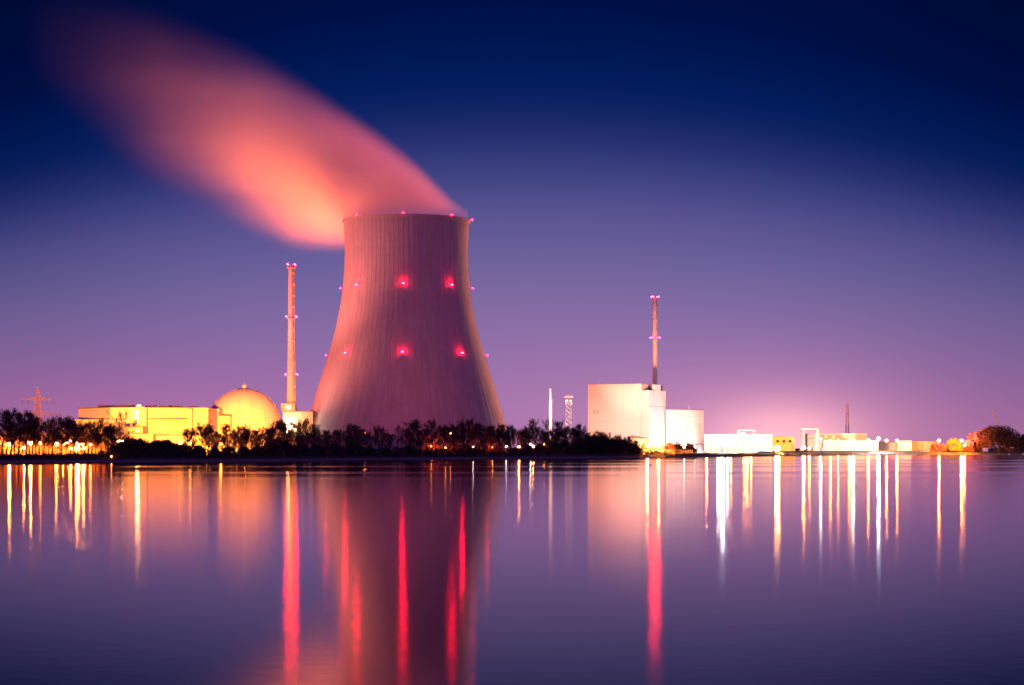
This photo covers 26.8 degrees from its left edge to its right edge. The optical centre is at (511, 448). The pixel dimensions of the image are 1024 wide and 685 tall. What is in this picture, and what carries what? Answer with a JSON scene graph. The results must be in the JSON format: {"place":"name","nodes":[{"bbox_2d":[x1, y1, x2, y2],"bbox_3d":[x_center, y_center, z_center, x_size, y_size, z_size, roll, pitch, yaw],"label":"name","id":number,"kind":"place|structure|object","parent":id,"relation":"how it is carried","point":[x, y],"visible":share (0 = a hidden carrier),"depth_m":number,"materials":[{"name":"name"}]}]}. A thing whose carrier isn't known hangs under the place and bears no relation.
{"place":"outdoors","nodes":[
{"label":"outdoors","id":0,"kind":"place"},
{"bbox_2d":[0,455,1023,684],"bbox_3d":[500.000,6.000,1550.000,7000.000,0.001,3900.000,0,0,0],"label":"water","id":1,"kind":"structure","parent":0,"point":[829,570],"depth_m":104.67,"materials":[{"name":"purple liquid"}]},
{"bbox_2d":[0,449,1023,462],"bbox_3d":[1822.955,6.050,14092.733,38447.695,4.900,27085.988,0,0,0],"label":"ground","id":2,"kind":"structure","parent":0,"point":[222,458],"depth_m":1169.53,"materials":[{"name":"black soil"}]},
{"bbox_2d":[0,409,15,453],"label":"bare tree","id":3,"kind":"object","parent":2,"relation":"on","point":[6,419],"visible":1,"depth_m":897.28,"materials":[{"name":"black plant"}]},
{"bbox_2d":[0,436,15,454],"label":"bush","id":4,"kind":"object","parent":2,"relation":"on","point":[5,448],"visible":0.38,"depth_m":936.33,"materials":[{"name":"orange plant"}]},
{"bbox_2d":[0,406,21,453],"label":"bare tree","id":5,"kind":"object","parent":2,"relation":"on","point":[14,410],"visible":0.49,"depth_m":909.93,"materials":[{"name":"black plant"}]},
{"bbox_2d":[6,420,27,454],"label":"bare tree","id":6,"kind":"object","parent":2,"relation":"on","point":[13,427],"visible":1,"depth_m":901.99,"materials":[{"name":"black plant"}]},
{"bbox_2d":[9,407,32,452],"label":"bare tree","id":7,"kind":"object","parent":2,"relation":"on","point":[19,417],"visible":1,"depth_m":904.82,"materials":[{"name":"black plant"}]},
{"bbox_2d":[16,410,39,453],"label":"bare tree","id":8,"kind":"object","parent":2,"relation":"on","point":[29,413],"visible":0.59,"depth_m":921.91,"materials":[{"name":"black plant"}]},
{"bbox_2d":[27,414,45,453],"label":"bare tree","id":9,"kind":"object","parent":2,"relation":"on","point":[28,435],"visible":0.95,"depth_m":918.06,"materials":[{"name":"black plant"}]},
{"bbox_2d":[28,418,46,453],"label":"bare tree","id":10,"kind":"object","parent":2,"relation":"on","point":[33,423],"visible":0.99,"depth_m":915.62,"materials":[{"name":"black plant"}]},
{"bbox_2d":[24,439,50,454],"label":"bush","id":11,"kind":"object","parent":2,"relation":"on","point":[42,449],"visible":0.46,"depth_m":958.21,"materials":[{"name":"orange plant"}]},
{"bbox_2d":[21,387,58,430],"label":"power pylon","id":12,"kind":"object","parent":2,"relation":"on","point":[39,406],"visible":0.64,"depth_m":1639.14,"materials":[{"name":"metal"}]},
{"bbox_2d":[38,421,54,452],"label":"bare tree","id":13,"kind":"object","parent":2,"relation":"on","point":[46,440],"visible":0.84,"depth_m":925.77,"materials":[{"name":"brown plant"}]},
{"bbox_2d":[42,422,62,454],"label":"bare tree","id":14,"kind":"object","parent":2,"relation":"on","point":[49,429],"visible":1,"depth_m":929.13,"materials":[{"name":"brown plant"}]},
{"bbox_2d":[50,425,62,453],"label":"bare tree","id":15,"kind":"object","parent":2,"relation":"on","point":[58,433],"visible":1,"depth_m":929.07,"materials":[{"name":"black plant"}]},
{"bbox_2d":[48,414,76,453],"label":"bare tree","id":16,"kind":"object","parent":2,"relation":"on","point":[64,424],"visible":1,"depth_m":933.39,"materials":[{"name":"black plant"}]},
{"bbox_2d":[63,421,81,453],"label":"bare tree","id":17,"kind":"object","parent":2,"relation":"on","point":[74,427],"visible":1,"depth_m":937.29,"materials":[{"name":"black plant"}]},
{"bbox_2d":[59,416,85,452],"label":"bare tree","id":18,"kind":"object","parent":2,"relation":"on","point":[78,432],"visible":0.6,"depth_m":943.92,"materials":[{"name":"black plant"}]},
{"bbox_2d":[79,422,90,452],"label":"bare tree","id":19,"kind":"object","parent":2,"relation":"on","point":[86,428],"visible":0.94,"depth_m":946.80,"materials":[{"name":"brown plant"}]},
{"bbox_2d":[82,420,102,452],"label":"bare tree","id":20,"kind":"object","parent":2,"relation":"on","point":[92,431],"visible":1,"depth_m":943.26,"materials":[{"name":"brown plant"}]},
{"bbox_2d":[91,417,111,449],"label":"bare tree","id":21,"kind":"object","parent":2,"relation":"on","point":[102,423],"visible":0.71,"depth_m":954.97,"materials":[{"name":"brown plant"}]},
{"bbox_2d":[101,423,118,448],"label":"bare tree","id":22,"kind":"object","parent":2,"relation":"on","point":[110,435],"visible":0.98,"depth_m":953.00,"materials":[{"name":"brown plant"}]},
{"bbox_2d":[107,410,139,439],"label":"bare tree","id":23,"kind":"object","parent":2,"relation":"on","point":[121,417],"visible":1,"depth_m":958.50,"materials":[{"name":"brown plant"}]},
{"bbox_2d":[115,439,133,454],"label":"shrub","id":24,"kind":"object","parent":2,"relation":"on","point":[122,444],"visible":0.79,"depth_m":954.01,"materials":[{"name":"black plant"}]},
{"bbox_2d":[124,424,146,437],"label":"service building","id":25,"kind":"structure","parent":2,"relation":"on","point":[136,429],"depth_m":1262.00,"materials":[{"name":"metal"}]},
{"bbox_2d":[131,437,148,454],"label":"shrub","id":26,"kind":"object","parent":2,"relation":"on","point":[139,444],"visible":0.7,"depth_m":961.19,"materials":[{"name":"black plant"}]},
{"bbox_2d":[130,434,155,441],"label":"shed","id":27,"kind":"structure","parent":2,"relation":"on","point":[150,437],"depth_m":1240.00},
{"bbox_2d":[77,405,222,445],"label":"turbine hall","id":28,"kind":"structure","parent":2,"relation":"on","point":[166,420],"depth_m":1354.27,"materials":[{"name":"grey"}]},
{"bbox_2d":[148,439,168,455],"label":"shrub","id":29,"kind":"object","parent":2,"relation":"on","point":[163,445],"visible":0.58,"depth_m":969.63,"materials":[{"name":"black plant"}]},
{"bbox_2d":[156,435,210,451],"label":"site wall","id":30,"kind":"structure","parent":2,"relation":"on","point":[176,438],"depth_m":1300.00,"materials":[{"name":"concrete"}]},
{"bbox_2d":[180,427,201,446],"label":"bare tree","id":31,"kind":"object","parent":2,"relation":"on","point":[186,433],"visible":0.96,"depth_m":988.67,"materials":[{"name":"brown plant"}]},
{"bbox_2d":[192,420,213,446],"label":"bare tree","id":32,"kind":"object","parent":2,"relation":"on","point":[203,427],"visible":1,"depth_m":990.42,"materials":[{"name":"brown plant"}]},
{"bbox_2d":[195,425,217,452],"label":"bare tree","id":33,"kind":"object","parent":2,"relation":"on","point":[209,441],"visible":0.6,"depth_m":1000.61,"materials":[{"name":"brown plant"}]},
{"bbox_2d":[212,431,220,447],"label":"bare tree","id":34,"kind":"object","parent":2,"relation":"on","point":[218,437],"visible":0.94,"depth_m":1008.03,"materials":[{"name":"brown plant"}]},
{"bbox_2d":[218,415,230,449],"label":"round annex","id":35,"kind":"object","parent":2,"relation":"on","point":[224,419],"visible":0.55,"depth_m":1407.14,"materials":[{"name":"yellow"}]},
{"bbox_2d":[220,423,236,444],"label":"bare tree","id":36,"kind":"object","parent":2,"relation":"on","point":[226,426],"visible":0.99,"depth_m":1014.75,"materials":[{"name":"brown plant"}]},
{"bbox_2d":[230,429,243,450],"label":"bare tree","id":37,"kind":"object","parent":2,"relation":"on","point":[236,433],"visible":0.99,"depth_m":1010.45,"materials":[{"name":"brown plant"}]},
{"bbox_2d":[228,422,252,446],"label":"bare tree","id":38,"kind":"object","parent":2,"relation":"on","point":[238,428],"visible":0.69,"depth_m":1028.66,"materials":[{"name":"brown plant"}]},
{"bbox_2d":[237,425,255,447],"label":"bare tree","id":39,"kind":"object","parent":2,"relation":"on","point":[248,433],"visible":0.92,"depth_m":1027.73,"materials":[{"name":"brown plant"}]},
{"bbox_2d":[212,384,281,451],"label":"reactor dome","id":40,"kind":"structure","parent":2,"relation":"on","point":[255,409],"depth_m":1431.68,"materials":[{"name":"concrete"}]},
{"bbox_2d":[251,427,262,446],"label":"bare tree","id":41,"kind":"object","parent":2,"relation":"on","point":[255,433],"visible":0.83,"depth_m":1041.12,"materials":[{"name":"brown plant"}]},
{"bbox_2d":[258,430,272,452],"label":"bare tree","id":42,"kind":"object","parent":2,"relation":"on","point":[266,438],"visible":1,"depth_m":1039.30,"materials":[{"name":"brown plant"}]},
{"bbox_2d":[267,418,288,445],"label":"bare tree","id":43,"kind":"object","parent":2,"relation":"on","point":[279,426],"visible":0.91,"depth_m":1052.01,"materials":[{"name":"brown plant"}]},
{"bbox_2d":[276,440,296,455],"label":"shrub","id":44,"kind":"object","parent":2,"relation":"on","point":[284,442],"visible":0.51,"depth_m":1057.36,"materials":[{"name":"black plant"}]},
{"bbox_2d":[276,419,297,444],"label":"bare tree","id":45,"kind":"object","parent":2,"relation":"on","point":[289,434],"visible":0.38,"depth_m":1064.02,"materials":[{"name":"brown plant"}]},
{"bbox_2d":[283,417,305,443],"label":"bare tree","id":46,"kind":"object","parent":2,"relation":"on","point":[293,425],"visible":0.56,"depth_m":1080.60,"materials":[{"name":"brown plant"}]},
{"bbox_2d":[281,403,313,435],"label":"building","id":47,"kind":"structure","parent":2,"relation":"on","point":[289,410],"depth_m":1478.00,"materials":[{"name":"grey"}]},
{"bbox_2d":[285,264,297,409],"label":"vent stack","id":48,"kind":"object","parent":47,"relation":"on","point":[291,374],"visible":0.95,"depth_m":1497.97,"materials":[{"name":"concrete"}]},
{"bbox_2d":[292,429,304,454],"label":"bare tree","id":49,"kind":"object","parent":2,"relation":"on","point":[300,433],"visible":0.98,"depth_m":1064.63,"materials":[{"name":"black plant"}]},
{"bbox_2d":[292,416,318,443],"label":"bare tree","id":50,"kind":"object","parent":2,"relation":"on","point":[307,421],"visible":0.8,"depth_m":1080.91,"materials":[{"name":"brown plant"}]},
{"bbox_2d":[304,422,321,444],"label":"bare tree","id":51,"kind":"object","parent":2,"relation":"on","point":[314,427],"visible":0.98,"depth_m":1085.52,"materials":[{"name":"black plant"}]},
{"bbox_2d":[321,428,331,447],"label":"bare tree","id":52,"kind":"object","parent":2,"relation":"on","point":[326,432],"visible":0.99,"depth_m":1096.84,"materials":[{"name":"black plant"}]},
{"bbox_2d":[333,428,344,445],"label":"bare tree","id":53,"kind":"object","parent":2,"relation":"on","point":[339,436],"visible":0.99,"depth_m":1105.98,"materials":[{"name":"black plant"}]},
{"bbox_2d":[344,423,365,443],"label":"bare tree","id":54,"kind":"object","parent":2,"relation":"on","point":[350,432],"visible":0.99,"depth_m":1115.58,"materials":[{"name":"black plant"}]},
{"bbox_2d":[277,435,433,453],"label":"noise wall","id":55,"kind":"structure","parent":2,"relation":"on","point":[393,442],"depth_m":1330.00,"materials":[{"name":"concrete"}]},
{"bbox_2d":[0,442,716,458],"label":"undergrowth","id":56,"kind":"object","parent":2,"relation":"on","point":[240,452],"visible":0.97,"depth_m":1071.74,"materials":[{"name":"green plant"}]},
{"bbox_2d":[356,428,368,450],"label":"bare tree","id":57,"kind":"object","parent":2,"relation":"on","point":[361,440],"visible":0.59,"depth_m":1128.86,"materials":[{"name":"black plant"}]},
{"bbox_2d":[366,424,387,448],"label":"bare tree","id":58,"kind":"object","parent":2,"relation":"on","point":[380,432],"visible":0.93,"depth_m":1144.78,"materials":[{"name":"black plant"}]},
{"bbox_2d":[402,428,417,446],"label":"bare tree","id":59,"kind":"object","parent":2,"relation":"on","point":[407,437],"visible":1,"depth_m":1164.93,"materials":[{"name":"black plant"}]},
{"bbox_2d":[311,212,512,450],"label":"cooling tower","id":60,"kind":"structure","parent":2,"relation":"on","point":[406,347],"depth_m":1468.85,"materials":[{"name":"concrete"}]},
{"bbox_2d":[402,418,426,448],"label":"bare tree","id":61,"kind":"object","parent":2,"relation":"on","point":[415,425],"visible":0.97,"depth_m":1172.25,"materials":[{"name":"black plant"}]},
{"bbox_2d":[414,429,426,448],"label":"bare tree","id":62,"kind":"object","parent":2,"relation":"on","point":[420,435],"visible":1,"depth_m":1173.04,"materials":[{"name":"black plant"}]},
{"bbox_2d":[419,428,431,448],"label":"bare tree","id":63,"kind":"object","parent":2,"relation":"on","point":[427,431],"visible":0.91,"depth_m":1183.94,"materials":[{"name":"black plant"}]},
{"bbox_2d":[422,419,442,452],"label":"bare tree","id":64,"kind":"object","parent":2,"relation":"on","point":[433,428],"visible":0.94,"depth_m":1193.37,"materials":[{"name":"black plant"}]},
{"bbox_2d":[438,426,448,448],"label":"bare tree","id":65,"kind":"object","parent":2,"relation":"on","point":[444,430],"visible":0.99,"depth_m":1204.89,"materials":[{"name":"black plant"}]},
{"bbox_2d":[441,421,460,450],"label":"bare tree","id":66,"kind":"object","parent":2,"relation":"on","point":[449,428],"visible":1,"depth_m":1206.70,"materials":[{"name":"black plant"}]},
{"bbox_2d":[449,431,460,448],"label":"bare tree","id":67,"kind":"object","parent":2,"relation":"on","point":[454,440],"visible":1,"depth_m":1206.51,"materials":[{"name":"black plant"}]},
{"bbox_2d":[458,422,470,448],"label":"bare tree","id":68,"kind":"object","parent":2,"relation":"on","point":[464,424],"visible":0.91,"depth_m":1225.43,"materials":[{"name":"black plant"}]},
{"bbox_2d":[456,415,481,448],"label":"bare tree","id":69,"kind":"object","parent":2,"relation":"on","point":[473,433],"visible":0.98,"depth_m":1224.59,"materials":[{"name":"black plant"}]},
{"bbox_2d":[467,422,490,448],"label":"bare tree","id":70,"kind":"object","parent":2,"relation":"on","point":[477,444],"visible":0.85,"depth_m":1237.72,"materials":[{"name":"black plant"}]},
{"bbox_2d":[479,425,498,447],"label":"bare tree","id":71,"kind":"object","parent":2,"relation":"on","point":[489,435],"visible":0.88,"depth_m":1253.07,"materials":[{"name":"black plant"}]},
{"bbox_2d":[489,425,503,448],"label":"bare tree","id":72,"kind":"object","parent":2,"relation":"on","point":[497,432],"visible":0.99,"depth_m":1256.56,"materials":[{"name":"black plant"}]},
{"bbox_2d":[495,430,506,448],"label":"bare tree","id":73,"kind":"object","parent":2,"relation":"on","point":[499,440],"visible":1,"depth_m":1261.91,"materials":[{"name":"black plant"}]},
{"bbox_2d":[504,424,517,451],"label":"bare tree","id":74,"kind":"object","parent":2,"relation":"on","point":[510,428],"visible":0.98,"depth_m":1276.65,"materials":[{"name":"black plant"}]},
{"bbox_2d":[510,428,525,447],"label":"bare tree","id":75,"kind":"object","parent":2,"relation":"on","point":[520,436],"visible":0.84,"depth_m":1289.80,"materials":[{"name":"black plant"}]},
{"bbox_2d":[516,429,533,449],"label":"bare tree","id":76,"kind":"object","parent":2,"relation":"on","point":[526,437],"visible":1,"depth_m":1288.85,"materials":[{"name":"black plant"}]},
{"bbox_2d":[519,418,539,445],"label":"bare tree","id":77,"kind":"object","parent":2,"relation":"on","point":[533,424],"visible":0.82,"depth_m":1312.62,"materials":[{"name":"black plant"}]},
{"bbox_2d":[538,429,547,444],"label":"bare tree","id":78,"kind":"object","parent":2,"relation":"on","point":[541,436],"visible":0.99,"depth_m":1305.65,"materials":[{"name":"black plant"}]},
{"bbox_2d":[549,388,551,435],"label":"white chimney","id":79,"kind":"object","parent":2,"relation":"on","point":[550,410],"visible":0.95,"depth_m":1599.00,"materials":[{"name":"metal"}]},
{"bbox_2d":[546,428,556,453],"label":"bare tree","id":80,"kind":"object","parent":2,"relation":"on","point":[553,436],"visible":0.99,"depth_m":1313.18,"materials":[{"name":"black plant"}]},
{"bbox_2d":[551,418,567,438],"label":"bare tree","id":81,"kind":"object","parent":2,"relation":"on","point":[559,425],"visible":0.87,"depth_m":1341.84,"materials":[{"name":"black plant"}]},
{"bbox_2d":[555,430,567,453],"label":"bare tree","id":82,"kind":"object","parent":2,"relation":"on","point":[560,435],"visible":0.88,"depth_m":1330.69,"materials":[{"name":"black plant"}]},
{"bbox_2d":[558,427,571,446],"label":"bare tree","id":83,"kind":"object","parent":2,"relation":"on","point":[565,433],"visible":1,"depth_m":1331.34,"materials":[{"name":"black plant"}]},
{"bbox_2d":[565,395,572,428],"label":"radio mast","id":84,"kind":"object","parent":2,"relation":"on","point":[567,396],"visible":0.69,"depth_m":1647.78,"materials":[{"name":"metal"}]},
{"bbox_2d":[596,435,614,453],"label":"shrub","id":85,"kind":"object","parent":2,"relation":"on","point":[608,443],"visible":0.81,"depth_m":1363.41,"materials":[{"name":"black plant"}]},
{"bbox_2d":[611,438,627,453],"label":"shrub","id":86,"kind":"object","parent":2,"relation":"on","point":[619,444],"visible":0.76,"depth_m":1376.83,"materials":[{"name":"black plant"}]},
{"bbox_2d":[588,384,665,449],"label":"reactor block","id":87,"kind":"structure","parent":2,"relation":"on","point":[629,410],"depth_m":1611.84,"materials":[{"name":"concrete"}]},
{"bbox_2d":[650,296,659,384],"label":"exhaust stack","id":88,"kind":"object","parent":87,"relation":"on","point":[654,338],"visible":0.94,"depth_m":1688.31,"materials":[{"name":"paint"}]},
{"bbox_2d":[630,436,647,447],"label":"gatehouse roof","id":89,"kind":"structure","parent":2,"relation":"on","point":[642,440],"depth_m":1590.60,"materials":[{"name":"white"}]},
{"bbox_2d":[673,441,683,452],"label":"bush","id":90,"kind":"object","parent":2,"relation":"on","point":[678,447],"visible":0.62,"depth_m":1485.13,"materials":[{"name":"brown plant"}]},
{"bbox_2d":[666,409,703,452],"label":"white annex","id":91,"kind":"object","parent":2,"relation":"on","point":[682,425],"visible":0.86,"depth_m":1629.11,"materials":[{"name":"concrete"}]},
{"bbox_2d":[704,430,771,452],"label":"white hall","id":92,"kind":"structure","parent":2,"relation":"on","point":[737,442],"depth_m":1775.00,"materials":[{"name":"metal"}]},
{"bbox_2d":[772,437,794,450],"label":"yellow workshop","id":93,"kind":"structure","parent":2,"relation":"on","point":[786,443],"depth_m":1840.00,"materials":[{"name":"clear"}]},
{"bbox_2d":[800,428,819,450],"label":"gantry crane","id":94,"kind":"object","parent":2,"relation":"on","point":[817,433],"visible":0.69,"depth_m":1900.00,"materials":[{"name":"white paint"}]},
{"bbox_2d":[805,434,823,450],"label":"cream block","id":95,"kind":"structure","parent":2,"relation":"on","point":[810,441],"depth_m":1916.00,"materials":[{"name":"grey concrete"}]},
{"bbox_2d":[758,451,915,452],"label":"quay wall","id":96,"kind":"structure","parent":2,"relation":"on","point":[825,451],"depth_m":1881.39,"materials":[{"name":"concrete"}]},
{"bbox_2d":[819,434,866,440],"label":"back shed","id":97,"kind":"structure","parent":2,"relation":"on","point":[843,437],"depth_m":2150.00,"materials":[{"name":"metal"}]},
{"bbox_2d":[823,441,877,450],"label":"louvred hall","id":98,"kind":"structure","parent":2,"relation":"on","point":[850,446],"depth_m":2080.00,"materials":[{"name":"metal"}]},
{"bbox_2d":[878,442,895,450],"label":"dark store","id":99,"kind":"structure","parent":2,"relation":"on","point":[886,446],"depth_m":2120.00,"materials":[{"name":"metal"}]},
{"bbox_2d":[896,441,910,450],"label":"cream cabin","id":100,"kind":"object","parent":2,"relation":"on","point":[903,445],"visible":0.75,"depth_m":2085.00,"materials":[{"name":"metal"}]},
{"bbox_2d":[912,441,937,451],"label":"orange wall","id":101,"kind":"structure","parent":2,"relation":"on","point":[924,446],"depth_m":2110.00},
{"bbox_2d":[945,438,963,451],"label":"leafy tree","id":102,"kind":"object","parent":2,"relation":"on","point":[958,446],"visible":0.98,"depth_m":2058.75,"materials":[{"name":"yellow plant"}]},
{"bbox_2d":[962,439,974,451],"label":"leafy tree","id":103,"kind":"object","parent":2,"relation":"on","point":[968,448],"visible":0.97,"depth_m":2063.92,"materials":[{"name":"orange plant"}]},
{"bbox_2d":[966,424,1023,451],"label":"leafy tree","id":104,"kind":"object","parent":2,"relation":"on","point":[1000,437],"visible":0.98,"depth_m":2068.72,"materials":[{"name":"green plant"}]},
{"bbox_2d":[0,0,1023,448],"label":"sky","id":105,"kind":"structure","parent":0,"point":[821,202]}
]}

